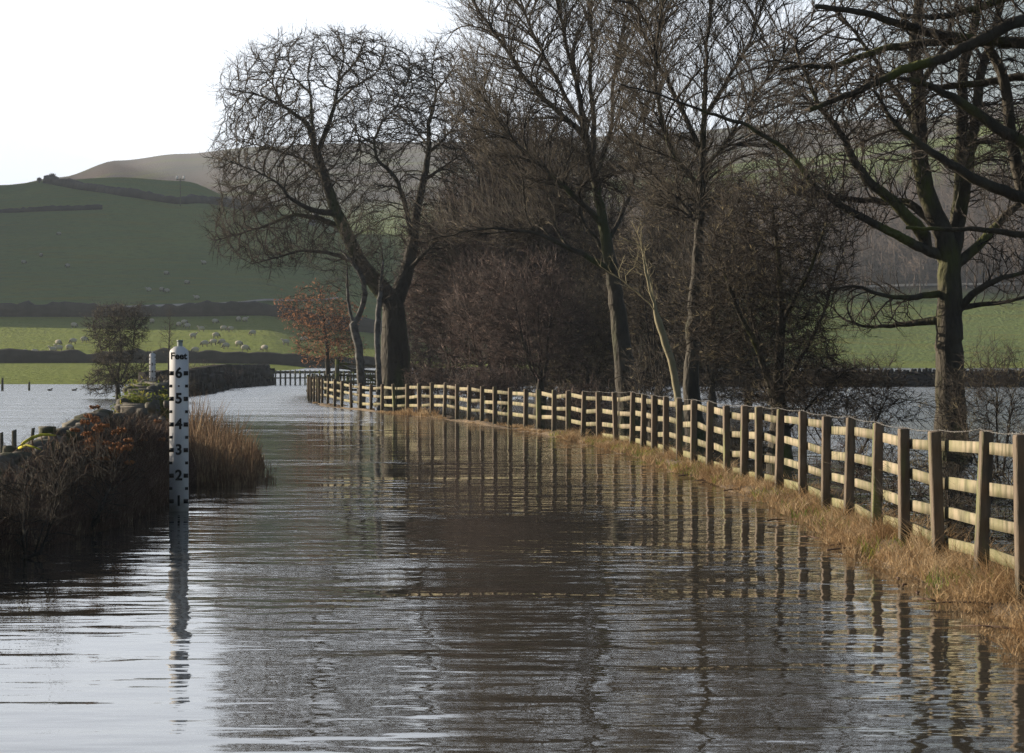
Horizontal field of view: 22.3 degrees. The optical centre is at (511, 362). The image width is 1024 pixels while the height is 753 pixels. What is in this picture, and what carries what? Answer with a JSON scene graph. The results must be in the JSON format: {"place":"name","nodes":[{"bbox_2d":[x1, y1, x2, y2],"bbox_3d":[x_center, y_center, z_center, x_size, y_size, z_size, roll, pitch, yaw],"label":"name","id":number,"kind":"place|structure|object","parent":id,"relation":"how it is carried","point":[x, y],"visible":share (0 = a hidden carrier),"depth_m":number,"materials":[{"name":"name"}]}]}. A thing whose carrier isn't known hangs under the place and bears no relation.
{"place":"outdoors","nodes":[
{"label":"outdoors","id":0,"kind":"place"},
{"bbox_2d":[127,297,337,306],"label":"path","id":1,"kind":"structure","parent":0,"point":[242,301],"depth_m":455.63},
{"bbox_2d":[274,368,412,384],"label":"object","id":2,"kind":"structure","parent":0,"point":[297,375],"depth_m":247.76,"materials":[{"name":"grey wood"}]},
{"bbox_2d":[0,384,1023,752],"bbox_3d":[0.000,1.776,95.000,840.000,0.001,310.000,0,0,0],"label":"water","id":3,"kind":"structure","parent":0,"point":[358,582],"depth_m":18.31,"materials":[{"name":"grey liquid"}]},
{"bbox_2d":[0,432,2,452],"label":"wooden stake","id":4,"kind":"object","parent":3,"relation":"in","point":[1,438],"visible":0.33,"depth_m":39.97,"materials":[{"name":"grey wood"}]},
{"bbox_2d":[1,378,3,389],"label":"wooden stake","id":5,"kind":"object","parent":3,"relation":"in","point":[2,383],"visible":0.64,"depth_m":164.93,"materials":[{"name":"grey wood"}]},
{"bbox_2d":[12,429,16,447],"bbox_3d":[-8.044,1.679,42.000,0.089,1.195,0.089,0,0,-11],"label":"wooden stake","id":6,"kind":"object","parent":3,"relation":"in","point":[14,434],"visible":0.36,"depth_m":41.96,"materials":[{"name":"grey wood"}]},
{"bbox_2d":[138,419,165,464],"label":"dead hogweed","id":7,"kind":"object","parent":3,"relation":"on","point":[158,421],"visible":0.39,"depth_m":35.74,"materials":[{"name":"brown plant"}]},
{"bbox_2d":[161,390,276,486],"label":"dead reeds","id":8,"kind":"object","parent":3,"relation":"in","point":[230,465],"visible":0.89,"depth_m":40.06,"materials":[{"name":"brown plant"}]},
{"bbox_2d":[917,598,935,601],"bbox_3d":[3.043,1.743,19.112,0.047,0.022,0.212,0,0,-27],"label":"stranded stick","id":9,"kind":"object","parent":3,"relation":"on","point":[929,599],"visible":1,"depth_m":19.07,"materials":[{"name":"brown wood"}]},
{"bbox_2d":[0,102,1023,384],"bbox_3d":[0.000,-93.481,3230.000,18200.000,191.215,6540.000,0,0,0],"label":"ground","id":10,"kind":"structure","parent":0,"point":[122,250],"depth_m":542.62,"materials":[{"name":"green plant"}]},
{"bbox_2d":[0,438,90,558],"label":"bramble","id":11,"kind":"object","parent":10,"relation":"on","point":[24,531],"visible":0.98,"depth_m":23.45,"materials":[{"name":"brown plant"}]},
{"bbox_2d":[0,204,102,212],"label":"stone wall","id":12,"kind":"structure","parent":10,"relation":"on","point":[58,208],"depth_m":672.33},
{"bbox_2d":[53,344,62,350],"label":"sheep","id":13,"kind":"object","parent":10,"relation":"on","point":[59,347],"visible":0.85,"depth_m":326.84},
{"bbox_2d":[66,344,73,348],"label":"sheep","id":14,"kind":"object","parent":10,"relation":"on","point":[69,346],"visible":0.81,"depth_m":328.84},
{"bbox_2d":[68,338,76,343],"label":"sheep","id":15,"kind":"object","parent":10,"relation":"on","point":[71,340],"visible":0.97,"depth_m":347.76},
{"bbox_2d":[23,423,142,533],"bbox_3d":[-4.527,1.324,26.977,1.421,1.504,1.232,0,0,14],"label":"bramble","id":16,"kind":"object","parent":10,"relation":"on","point":[98,514],"visible":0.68,"depth_m":26.98,"materials":[{"name":"brown plant"}]},
{"bbox_2d":[0,400,168,511],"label":"stone wall","id":17,"kind":"structure","parent":10,"relation":"on","point":[150,407],"depth_m":29.96,"materials":[{"name":"grey stone"}]},
{"bbox_2d":[11,433,59,475],"bbox_3d":[-5.098,1.074,27.507,0.414,0.635,0.704,0,0,17],"label":"dead bough","id":18,"kind":"object","parent":17,"relation":"on","point":[23,444],"visible":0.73,"depth_m":27.62,"materials":[{"name":"yellow plant"}]},
{"bbox_2d":[130,406,194,466],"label":"bramble","id":19,"kind":"object","parent":17,"relation":"on","point":[155,431],"visible":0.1,"depth_m":37.87,"materials":[{"name":"brown plant"}]},
{"bbox_2d":[70,405,134,502],"bbox_3d":[-4.777,1.128,29.475,0.995,1.302,0.856,0,0,0],"label":"dead hogweed","id":20,"kind":"object","parent":10,"relation":"on","point":[96,428],"visible":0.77,"depth_m":29.45,"materials":[{"name":"brown plant"}]},
{"bbox_2d":[0,401,220,558],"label":"dead undergrowth","id":21,"kind":"object","parent":10,"relation":"on","point":[156,497],"visible":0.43,"depth_m":28.70,"materials":[{"name":"brown plant"}]},
{"bbox_2d":[77,298,158,397],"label":"thorn bush","id":22,"kind":"object","parent":10,"relation":"on","point":[113,375],"visible":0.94,"depth_m":127.72,"materials":[{"name":"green plant"}]},
{"bbox_2d":[91,419,160,493],"bbox_3d":[-4.722,1.335,31.047,1.243,1.483,1.179,0,0,-31],"label":"bramble","id":23,"kind":"object","parent":10,"relation":"on","point":[130,456],"visible":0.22,"depth_m":30.92,"materials":[{"name":"brown plant"}]},
{"bbox_2d":[114,379,168,416],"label":"stone wall","id":24,"kind":"structure","parent":10,"relation":"on","point":[153,387],"depth_m":65.73,"materials":[{"name":"grey stone"}]},
{"bbox_2d":[110,379,158,412],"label":"ivy clump","id":25,"kind":"object","parent":24,"relation":"attached to","point":[134,399],"visible":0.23,"depth_m":62.01,"materials":[{"name":"green plant"}]},
{"bbox_2d":[124,375,168,397],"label":"ivy clump","id":26,"kind":"object","parent":24,"relation":"attached to","point":[163,392],"visible":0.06,"depth_m":71.91,"materials":[{"name":"green plant"}]},
{"bbox_2d":[153,389,168,420],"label":"ivy clump","id":27,"kind":"object","parent":24,"relation":"attached to","point":[165,410],"visible":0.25,"depth_m":65.86,"materials":[{"name":"green plant"}]},
{"bbox_2d":[149,352,155,380],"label":"depth gauge","id":28,"kind":"object","parent":10,"relation":"on","point":[152,364],"visible":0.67,"depth_m":122.00,"materials":[{"name":"white plastic"}]},
{"bbox_2d":[157,307,176,369],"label":"bare sapling","id":29,"kind":"object","parent":10,"relation":"on","point":[170,336],"visible":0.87,"depth_m":139.98,"materials":[{"name":"brown plant"}]},
{"bbox_2d":[140,371,203,396],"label":"bramble","id":30,"kind":"object","parent":10,"relation":"on","point":[190,386],"visible":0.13,"depth_m":118.03,"materials":[{"name":"plant"}]},
{"bbox_2d":[169,340,188,511],"bbox_3d":[-3.965,1.005,31.003,0.226,2.542,0.119,0,0,3],"label":"depth gauge","id":31,"kind":"object","parent":10,"relation":"on","point":[179,424],"visible":0.98,"depth_m":30.95,"materials":[{"name":"white"}]},
{"bbox_2d":[43,175,315,225],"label":"stone wall","id":32,"kind":"structure","parent":10,"relation":"on","point":[118,191],"depth_m":722.54,"materials":[{"name":"grey stone"}]},
{"bbox_2d":[176,176,184,205],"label":"electricity pole","id":33,"kind":"object","parent":10,"relation":"on","point":[180,179],"visible":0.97,"depth_m":693.86,"materials":[{"name":"grey wood"}]},
{"bbox_2d":[0,347,375,367],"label":"stone wall","id":34,"kind":"structure","parent":10,"relation":"on","point":[9,355],"depth_m":299.64,"materials":[{"name":"grey stone"}]},
{"bbox_2d":[190,332,197,338],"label":"sheep","id":35,"kind":"object","parent":10,"relation":"on","point":[193,335],"visible":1,"depth_m":364.85},
{"bbox_2d":[191,347,198,351],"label":"sheep","id":36,"kind":"object","parent":10,"relation":"on","point":[195,349],"visible":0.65,"depth_m":320.76},
{"bbox_2d":[200,340,208,346],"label":"sheep","id":37,"kind":"object","parent":10,"relation":"on","point":[204,342],"visible":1,"depth_m":339.80},
{"bbox_2d":[0,300,409,337],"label":"stone wall","id":38,"kind":"structure","parent":10,"relation":"on","point":[28,308],"depth_m":433.43,"materials":[{"name":"grey stone"}]},
{"bbox_2d":[138,364,274,395],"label":"stone wall","id":39,"kind":"structure","parent":10,"relation":"on","point":[212,379],"depth_m":164.34,"materials":[{"name":"grey stone"}]},
{"bbox_2d":[163,359,249,388],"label":"bramble","id":40,"kind":"object","parent":10,"relation":"on","point":[229,376],"visible":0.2,"depth_m":169.92,"materials":[{"name":"plant"}]},
{"bbox_2d":[165,405,248,450],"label":"bramble","id":41,"kind":"object","parent":10,"relation":"on","point":[215,425],"visible":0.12,"depth_m":44.09,"materials":[{"name":"brown plant"}]},
{"bbox_2d":[208,339,216,344],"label":"sheep","id":42,"kind":"object","parent":10,"relation":"on","point":[211,341],"visible":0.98,"depth_m":343.81},
{"bbox_2d":[212,332,220,337],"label":"sheep","id":43,"kind":"object","parent":10,"relation":"on","point":[215,334],"visible":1,"depth_m":365.82},
{"bbox_2d":[217,339,225,344],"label":"sheep","id":44,"kind":"object","parent":10,"relation":"on","point":[220,341],"visible":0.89,"depth_m":343.75},
{"bbox_2d":[221,343,229,348],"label":"sheep","id":45,"kind":"object","parent":10,"relation":"on","point":[224,345],"visible":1,"depth_m":332.76},
{"bbox_2d":[235,340,243,346],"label":"sheep","id":46,"kind":"object","parent":10,"relation":"on","point":[238,342],"visible":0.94,"depth_m":338.78},
{"bbox_2d":[241,345,250,351],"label":"sheep","id":47,"kind":"object","parent":10,"relation":"on","point":[247,347],"visible":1,"depth_m":326.83},
{"bbox_2d":[248,330,255,335],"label":"sheep","id":48,"kind":"object","parent":10,"relation":"on","point":[251,332],"visible":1,"depth_m":372.78},
{"bbox_2d":[260,345,267,350],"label":"sheep","id":49,"kind":"object","parent":10,"relation":"on","point":[263,347],"visible":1,"depth_m":326.80},
{"bbox_2d":[281,338,289,344],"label":"sheep","id":50,"kind":"object","parent":10,"relation":"on","point":[287,341],"visible":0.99,"depth_m":350.81},
{"bbox_2d":[268,370,375,384],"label":"post and rail fence","id":51,"kind":"object","parent":10,"relation":"on","point":[299,377],"visible":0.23,"depth_m":204.14,"materials":[{"name":"brown wood"}]},
{"bbox_2d":[273,275,374,392],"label":"beech sapling","id":52,"kind":"object","parent":10,"relation":"on","point":[323,326],"visible":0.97,"depth_m":149.84,"materials":[{"name":"brown plant"}]},
{"bbox_2d":[191,18,510,406],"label":"bare sycamore","id":53,"kind":"object","parent":10,"relation":"on","point":[395,356],"visible":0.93,"depth_m":103.58,"materials":[{"name":"brown plant"}]},
{"bbox_2d":[335,359,375,396],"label":"field gate","id":54,"kind":"structure","parent":10,"relation":"on","point":[337,367],"depth_m":128.48,"materials":[{"name":"grey wood"}]},
{"bbox_2d":[306,373,414,397],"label":"post and rail fence","id":55,"kind":"object","parent":10,"relation":"on","point":[329,376],"visible":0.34,"depth_m":140.85,"materials":[{"name":"brown wood"}]},
{"bbox_2d":[373,208,482,394],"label":"hawthorn tree","id":56,"kind":"object","parent":10,"relation":"on","point":[428,356],"visible":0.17,"depth_m":134.32,"materials":[{"name":"brown plant"}]},
{"bbox_2d":[401,359,468,409],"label":"thorn bush","id":57,"kind":"object","parent":10,"relation":"on","point":[428,376],"visible":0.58,"depth_m":95.81,"materials":[{"name":"brown plant"}]},
{"bbox_2d":[386,166,513,403],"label":"hawthorn tree","id":58,"kind":"object","parent":10,"relation":"on","point":[424,290],"visible":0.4,"depth_m":111.33,"materials":[{"name":"brown plant"}]},
{"bbox_2d":[436,361,531,415],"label":"thorn bush","id":59,"kind":"object","parent":10,"relation":"on","point":[495,380],"visible":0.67,"depth_m":85.86,"materials":[{"name":"brown plant"}]},
{"bbox_2d":[423,69,547,400],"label":"hawthorn tree","id":60,"kind":"object","parent":10,"relation":"on","point":[483,158],"visible":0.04,"depth_m":117.66,"materials":[{"name":"brown plant"}]},
{"bbox_2d":[426,243,553,409],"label":"hawthorn tree","id":61,"kind":"object","parent":10,"relation":"on","point":[461,303],"visible":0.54,"depth_m":91.73,"materials":[{"name":"brown plant"}]},
{"bbox_2d":[415,366,573,385],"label":"stone wall","id":62,"kind":"structure","parent":10,"relation":"on","point":[483,378],"depth_m":201.67,"materials":[{"name":"grey stone"}]},
{"bbox_2d":[430,138,587,408],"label":"hawthorn tree","id":63,"kind":"object","parent":10,"relation":"on","point":[509,250],"visible":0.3,"depth_m":99.60,"materials":[{"name":"brown plant"}]},
{"bbox_2d":[452,246,607,414],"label":"hawthorn tree","id":64,"kind":"object","parent":10,"relation":"on","point":[541,376],"visible":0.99,"depth_m":87.60,"materials":[{"name":"brown plant"}]},
{"bbox_2d":[385,0,703,425],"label":"bare ash","id":65,"kind":"object","parent":10,"relation":"on","point":[593,180],"visible":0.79,"depth_m":71.55,"materials":[{"name":"brown plant"}]},
{"bbox_2d":[471,193,627,399],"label":"hawthorn tree","id":66,"kind":"object","parent":10,"relation":"on","point":[528,373],"visible":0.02,"depth_m":124.52,"materials":[{"name":"brown plant"}]},
{"bbox_2d":[502,102,613,397],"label":"hawthorn tree","id":67,"kind":"object","parent":10,"relation":"on","point":[562,127],"visible":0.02,"depth_m":129.31,"materials":[{"name":"brown plant"}]},
{"bbox_2d":[513,136,644,404],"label":"hawthorn tree","id":68,"kind":"object","parent":10,"relation":"on","point":[580,259],"visible":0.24,"depth_m":104.39,"materials":[{"name":"brown plant"}]},
{"bbox_2d":[544,375,620,429],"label":"thorn bush","id":69,"kind":"object","parent":10,"relation":"on","point":[589,405],"visible":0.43,"depth_m":67.91,"materials":[{"name":"brown plant"}]},
{"bbox_2d":[531,266,638,409],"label":"hawthorn tree","id":70,"kind":"object","parent":10,"relation":"on","point":[605,344],"visible":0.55,"depth_m":94.60,"materials":[{"name":"brown plant"}]},
{"bbox_2d":[559,203,686,400],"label":"hawthorn tree","id":71,"kind":"object","parent":10,"relation":"on","point":[643,386],"visible":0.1,"depth_m":117.23,"materials":[{"name":"brown plant"}]},
{"bbox_2d":[610,320,703,426],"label":"thorn bush","id":72,"kind":"object","parent":10,"relation":"on","point":[654,382],"visible":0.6,"depth_m":65.98,"materials":[{"name":"brown plant"}]},
{"bbox_2d":[595,161,726,411],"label":"hawthorn tree","id":73,"kind":"object","parent":10,"relation":"on","point":[646,316],"visible":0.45,"depth_m":91.45,"materials":[{"name":"brown plant"}]},
{"bbox_2d":[308,376,1023,603],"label":"post and rail fence","id":74,"kind":"object","parent":10,"relation":"on","point":[986,448],"visible":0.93,"depth_m":30.18,"materials":[{"name":"brown wood"}]},
{"bbox_2d":[608,111,737,400],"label":"hawthorn tree","id":75,"kind":"object","parent":10,"relation":"on","point":[688,161],"visible":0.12,"depth_m":109.57,"materials":[{"name":"brown plant"}]},
{"bbox_2d":[643,165,772,416],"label":"hawthorn tree","id":76,"kind":"object","parent":10,"relation":"on","point":[711,372],"visible":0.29,"depth_m":83.84,"materials":[{"name":"brown plant"}]},
{"bbox_2d":[572,0,854,443],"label":"bare ash","id":77,"kind":"object","parent":10,"relation":"on","point":[691,389],"visible":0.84,"depth_m":56.58,"materials":[{"name":"brown plant"}]},
{"bbox_2d":[438,152,1023,292],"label":"woodland","id":78,"kind":"object","parent":10,"relation":"on","point":[871,255],"visible":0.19,"depth_m":608.54,"materials":[{"name":"brown plant"}]},
{"bbox_2d":[670,224,844,406],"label":"hawthorn tree","id":79,"kind":"object","parent":10,"relation":"on","point":[725,392],"visible":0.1,"depth_m":103.25,"materials":[{"name":"brown plant"}]},
{"bbox_2d":[714,409,816,460],"bbox_3d":[4.524,1.398,47.033,2.304,1.357,1.748,0,0,0],"label":"thorn bush","id":80,"kind":"object","parent":10,"relation":"on","point":[765,442],"visible":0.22,"depth_m":46.96,"materials":[{"name":"brown plant"}]},
{"bbox_2d":[661,142,877,462],"bbox_3d":[4.605,-0.994,45.931,3.644,6.139,3.872,0,0,31],"label":"hawthorn tree","id":81,"kind":"object","parent":10,"relation":"on","point":[777,394],"visible":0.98,"depth_m":45.72,"materials":[{"name":"brown plant"}]},
{"bbox_2d":[594,367,1023,386],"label":"stone wall","id":82,"kind":"structure","parent":10,"relation":"on","point":[919,377],"depth_m":192.09,"materials":[{"name":"grey stone"}]},
{"bbox_2d":[604,0,1023,460],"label":"bare sycamore","id":83,"kind":"object","parent":10,"relation":"on","point":[953,304],"visible":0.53,"depth_m":46.80,"materials":[{"name":"brown plant"}]},
{"bbox_2d":[761,341,934,454],"bbox_3d":[6.499,0.791,50.080,3.741,2.571,2.464,0,0,0],"label":"thorn bush","id":84,"kind":"object","parent":10,"relation":"on","point":[869,382],"visible":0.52,"depth_m":49.82,"materials":[{"name":"brown plant"}]},
{"bbox_2d":[774,0,1023,237],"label":"overhanging sycamore","id":85,"kind":"object","parent":10,"relation":"on","point":[990,39],"visible":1,"depth_m":30.78,"materials":[{"name":"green plant"}]},
{"bbox_2d":[912,324,1023,476],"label":"thorn bush","id":86,"kind":"object","parent":10,"relation":"on","point":[983,398],"visible":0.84,"depth_m":39.93,"materials":[{"name":"brown plant"}]},
{"bbox_2d":[0,0,1023,184],"label":"sky","id":87,"kind":"structure","parent":0,"point":[85,84],"materials":[{"name":"white"}]},
{"bbox_2d":[312,402,1023,659],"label":"verge","id":88,"kind":"structure","parent":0,"point":[836,491],"depth_m":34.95,"materials":[{"name":"brown plant"}]},
{"bbox_2d":[300,187,386,407],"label":"silver birch","id":89,"kind":"object","parent":88,"relation":"on","point":[358,346],"visible":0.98,"depth_m":98.85,"materials":[{"name":"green plant"}]},
{"bbox_2d":[358,209,411,408],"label":"young ash","id":90,"kind":"object","parent":88,"relation":"on","point":[379,279],"visible":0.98,"depth_m":97.92,"materials":[{"name":"brown plant"}]},
{"bbox_2d":[595,220,684,449],"bbox_3d":[2.546,-0.460,52.836,1.339,5.071,1.602,0,0,41],"label":"leaning sapling","id":91,"kind":"object","parent":88,"relation":"on","point":[668,354],"visible":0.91,"depth_m":52.95,"materials":[{"name":"brown plant"}]},
{"bbox_2d":[549,430,1006,590],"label":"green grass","id":92,"kind":"structure","parent":88,"relation":"on","point":[862,550],"depth_m":29.39,"materials":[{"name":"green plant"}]},
{"bbox_2d":[784,413,894,494],"bbox_3d":[4.438,1.382,34.957,1.555,1.454,1.569,0,0,43],"label":"thorn bush","id":93,"kind":"object","parent":88,"relation":"on","point":[856,474],"visible":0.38,"depth_m":34.95,"materials":[{"name":"brown plant"}]},
{"bbox_2d":[827,547,862,550],"bbox_3d":[3.148,1.737,24.269,0.473,0.034,0.096,0,0,-16],"label":"stranded stick","id":94,"kind":"object","parent":88,"relation":"on","point":[837,548],"visible":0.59,"depth_m":24.21,"materials":[{"name":"brown wood"}]},
{"bbox_2d":[818,415,955,516],"bbox_3d":[4.307,1.288,29.581,1.706,1.575,1.325,0,0,0],"label":"thorn bush","id":95,"kind":"object","parent":88,"relation":"on","point":[888,477],"visible":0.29,"depth_m":29.55,"materials":[{"name":"brown plant"}]},
{"bbox_2d":[858,405,1012,543],"bbox_3d":[4.220,1.224,25.432,1.902,1.704,1.768,0,0,0],"label":"thorn bush","id":96,"kind":"object","parent":88,"relation":"on","point":[947,493],"visible":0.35,"depth_m":25.45,"materials":[{"name":"brown plant"}]},
{"bbox_2d":[925,601,992,604],"bbox_3d":[3.231,1.737,18.762,0.500,0.035,0.102,0,0,4],"label":"stranded stick","id":97,"kind":"object","parent":88,"relation":"on","point":[960,602],"visible":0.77,"depth_m":18.77,"materials":[{"name":"brown wood"}]},
{"bbox_2d":[947,410,1023,553],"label":"thorn bush","id":98,"kind":"object","parent":88,"relation":"on","point":[1009,504],"visible":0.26,"depth_m":22.36,"materials":[{"name":"brown plant"}]},
{"bbox_2d":[961,625,1018,629],"bbox_3d":[3.143,1.736,17.037,0.507,0.035,0.103,0,0,42],"label":"stranded stick","id":99,"kind":"object","parent":88,"relation":"on","point":[990,626],"visible":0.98,"depth_m":17.05,"materials":[{"name":"brown wood"}]},
{"bbox_2d":[644,368,1023,370],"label":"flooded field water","id":100,"kind":"structure","parent":0,"point":[894,369],"depth_m":368.58,"materials":[{"name":"grey liquid"}]},
{"bbox_2d":[866,282,1021,286],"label":"stone wall","id":101,"kind":"structure","parent":0,"point":[928,284],"depth_m":571.16,"materials":[{"name":"grey stone"}]}
]}

